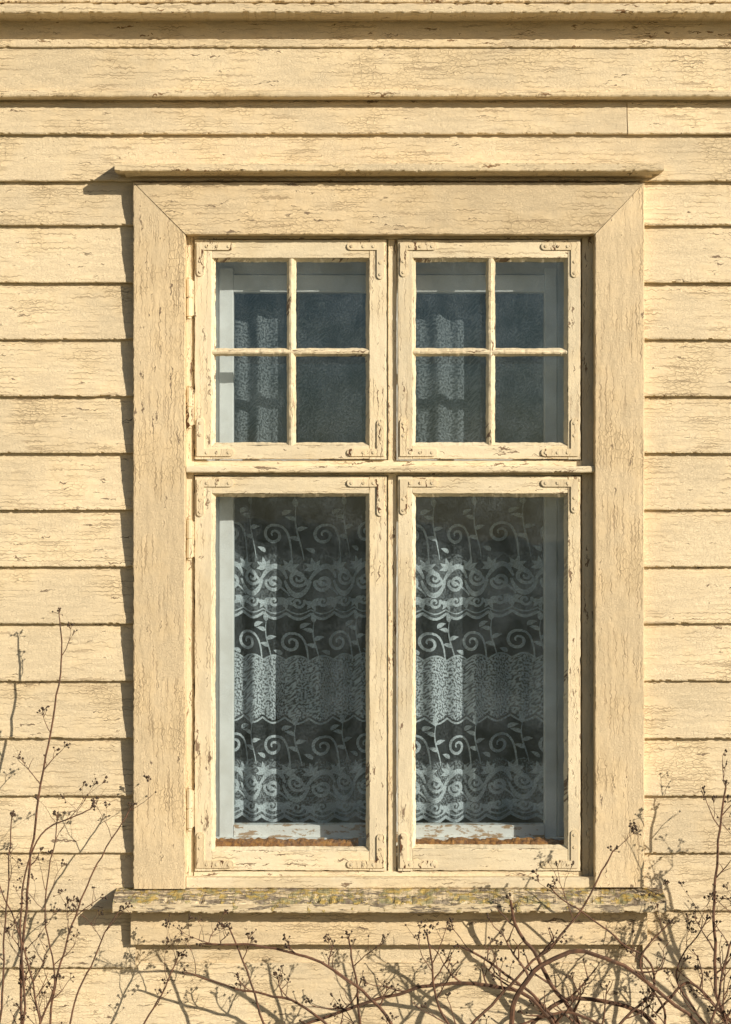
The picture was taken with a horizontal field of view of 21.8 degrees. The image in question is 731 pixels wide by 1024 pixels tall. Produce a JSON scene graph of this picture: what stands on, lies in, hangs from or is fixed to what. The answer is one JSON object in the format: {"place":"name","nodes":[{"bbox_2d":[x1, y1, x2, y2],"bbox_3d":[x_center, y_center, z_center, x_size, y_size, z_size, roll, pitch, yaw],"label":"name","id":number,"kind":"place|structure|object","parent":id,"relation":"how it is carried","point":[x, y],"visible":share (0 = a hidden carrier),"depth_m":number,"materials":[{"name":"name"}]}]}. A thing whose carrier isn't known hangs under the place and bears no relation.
{"place":"outdoors","nodes":[
{"label":"outdoors","id":0,"kind":"place"},
{"label":"ground","id":1,"kind":"structure","parent":0,"visible":0},
{"bbox_2d":[0,606,201,1023],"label":"dry shrub","id":2,"kind":"object","parent":1,"relation":"on","point":[24,958],"visible":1,"depth_m":4.80,"materials":[{"name":"brown plant"}]},
{"bbox_2d":[166,846,728,1023],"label":"dry shrub","id":3,"kind":"object","parent":1,"relation":"on","point":[539,1002],"visible":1,"depth_m":4.81,"materials":[{"name":"brown plant"}]},
{"bbox_2d":[647,740,730,1023],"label":"dry shrub","id":4,"kind":"object","parent":1,"relation":"on","point":[719,1001],"visible":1,"depth_m":4.82,"materials":[{"name":"brown plant"}]},
{"bbox_3d":[0.000,1.891,8.010,7.940,0.618,5.980,0,0,0],"label":"foundation","id":5,"kind":"object","parent":1,"relation":"on","visible":0},
{"bbox_2d":[0,100,730,962],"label":"sheathing","id":6,"kind":"object","parent":5,"relation":"on","point":[342,954],"visible":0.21,"depth_m":5.00,"materials":[{"name":"paint"}]},
{"bbox_2d":[0,102,730,1023],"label":"siding","id":7,"kind":"object","parent":6,"relation":"attached to","point":[66,366],"visible":0.95,"depth_m":4.99,"materials":[{"name":"paint"}]},
{"bbox_2d":[0,0,730,100],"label":"cornice","id":8,"kind":"structure","parent":7,"relation":"on","point":[358,50],"depth_m":4.97,"materials":[{"name":"paint"}]},
{"bbox_2d":[115,162,663,177],"bbox_3d":[0.062,-0.899,4.954,1.422,0.045,0.093,0,0,0],"label":"head cap","id":9,"kind":"object","parent":7,"relation":"attached to","point":[381,170],"visible":1,"depth_m":4.91,"materials":[{"name":"paint"}]},
{"bbox_2d":[234,293,542,822],"bbox_3d":[0.000,0.150,7.062,4.400,2.700,3.875,0,0,0],"label":"room interior","id":10,"kind":"object","parent":6,"relation":"attached to","point":[331,399],"visible":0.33,"depth_m":9.00,"materials":[{"name":"paint"}]},
{"bbox_2d":[234,496,542,822],"bbox_3d":[0.013,0.053,5.214,1.206,1.603,0.047,0,0,0],"label":"lace curtain","id":11,"kind":"object","parent":10,"relation":"hanging from","point":[427,566],"visible":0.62,"depth_m":5.21,"materials":[{"name":"fabric"}]},
{"bbox_2d":[186,236,593,888],"bbox_3d":[0.065,0.129,5.042,1.108,1.749,0.154,0,0,0],"label":"window frame","id":12,"kind":"object","parent":6,"relation":"attached to","point":[392,466],"visible":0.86,"depth_m":5.00,"materials":[{"name":"paint"}]},
{"bbox_2d":[186,276,194,831],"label":"hinges","id":13,"kind":"object","parent":12,"relation":"attached to","point":[190,532],"visible":1,"depth_m":4.97,"materials":[{"name":"paint"}]},
{"bbox_2d":[194,476,386,870],"bbox_3d":[-0.197,0.425,5.003,0.506,1.038,0.043,0,0,0],"label":"sash","id":14,"kind":"object","parent":12,"relation":"attached to","point":[210,855],"visible":1,"depth_m":4.99,"materials":[{"name":"paint"}]},
{"bbox_2d":[194,240,386,459],"bbox_3d":[-0.197,-0.428,5.003,0.506,0.578,0.043,0,0,0],"label":"sash","id":15,"kind":"object","parent":12,"relation":"attached to","point":[209,254],"visible":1,"depth_m":4.99,"materials":[{"name":"paint"}]},
{"bbox_2d":[195,245,579,868],"bbox_3d":[0.063,0.135,5.093,1.030,1.787,0.135,0,0,0],"label":"window","id":16,"kind":"structure","parent":12,"relation":"attached to","point":[546,279],"depth_m":5.11,"materials":[{"name":"white paint"}]},
{"bbox_2d":[216,836,563,846],"bbox_3d":[0.067,0.907,5.054,0.941,0.090,0.061,0,0,0],"label":"draught packing","id":17,"kind":"object","parent":16,"relation":"attached to","point":[296,841],"visible":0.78,"depth_m":5.03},
{"bbox_2d":[397,476,580,870],"bbox_3d":[0.325,0.425,5.003,0.482,1.038,0.043,0,0,0],"label":"sash","id":18,"kind":"object","parent":12,"relation":"attached to","point":[412,855],"visible":1,"depth_m":4.99,"materials":[{"name":"paint"}]},
{"bbox_2d":[397,240,580,459],"bbox_3d":[0.325,-0.428,5.003,0.482,0.578,0.043,0,0,0],"label":"sash","id":19,"kind":"object","parent":12,"relation":"attached to","point":[411,253],"visible":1,"depth_m":4.99,"materials":[{"name":"paint"}]},
{"bbox_2d":[113,887,666,944],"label":"sill","id":20,"kind":"structure","parent":6,"relation":"attached to","point":[314,916],"depth_m":4.97,"materials":[{"name":"paint"}]},
{"bbox_2d":[133,182,644,888],"bbox_3d":[0.061,0.061,4.978,1.339,1.848,0.042,0,0,0],"label":"casing","id":21,"kind":"object","parent":20,"relation":"on","point":[169,218],"visible":0.99,"depth_m":4.96,"materials":[{"name":"paint"}]}
]}

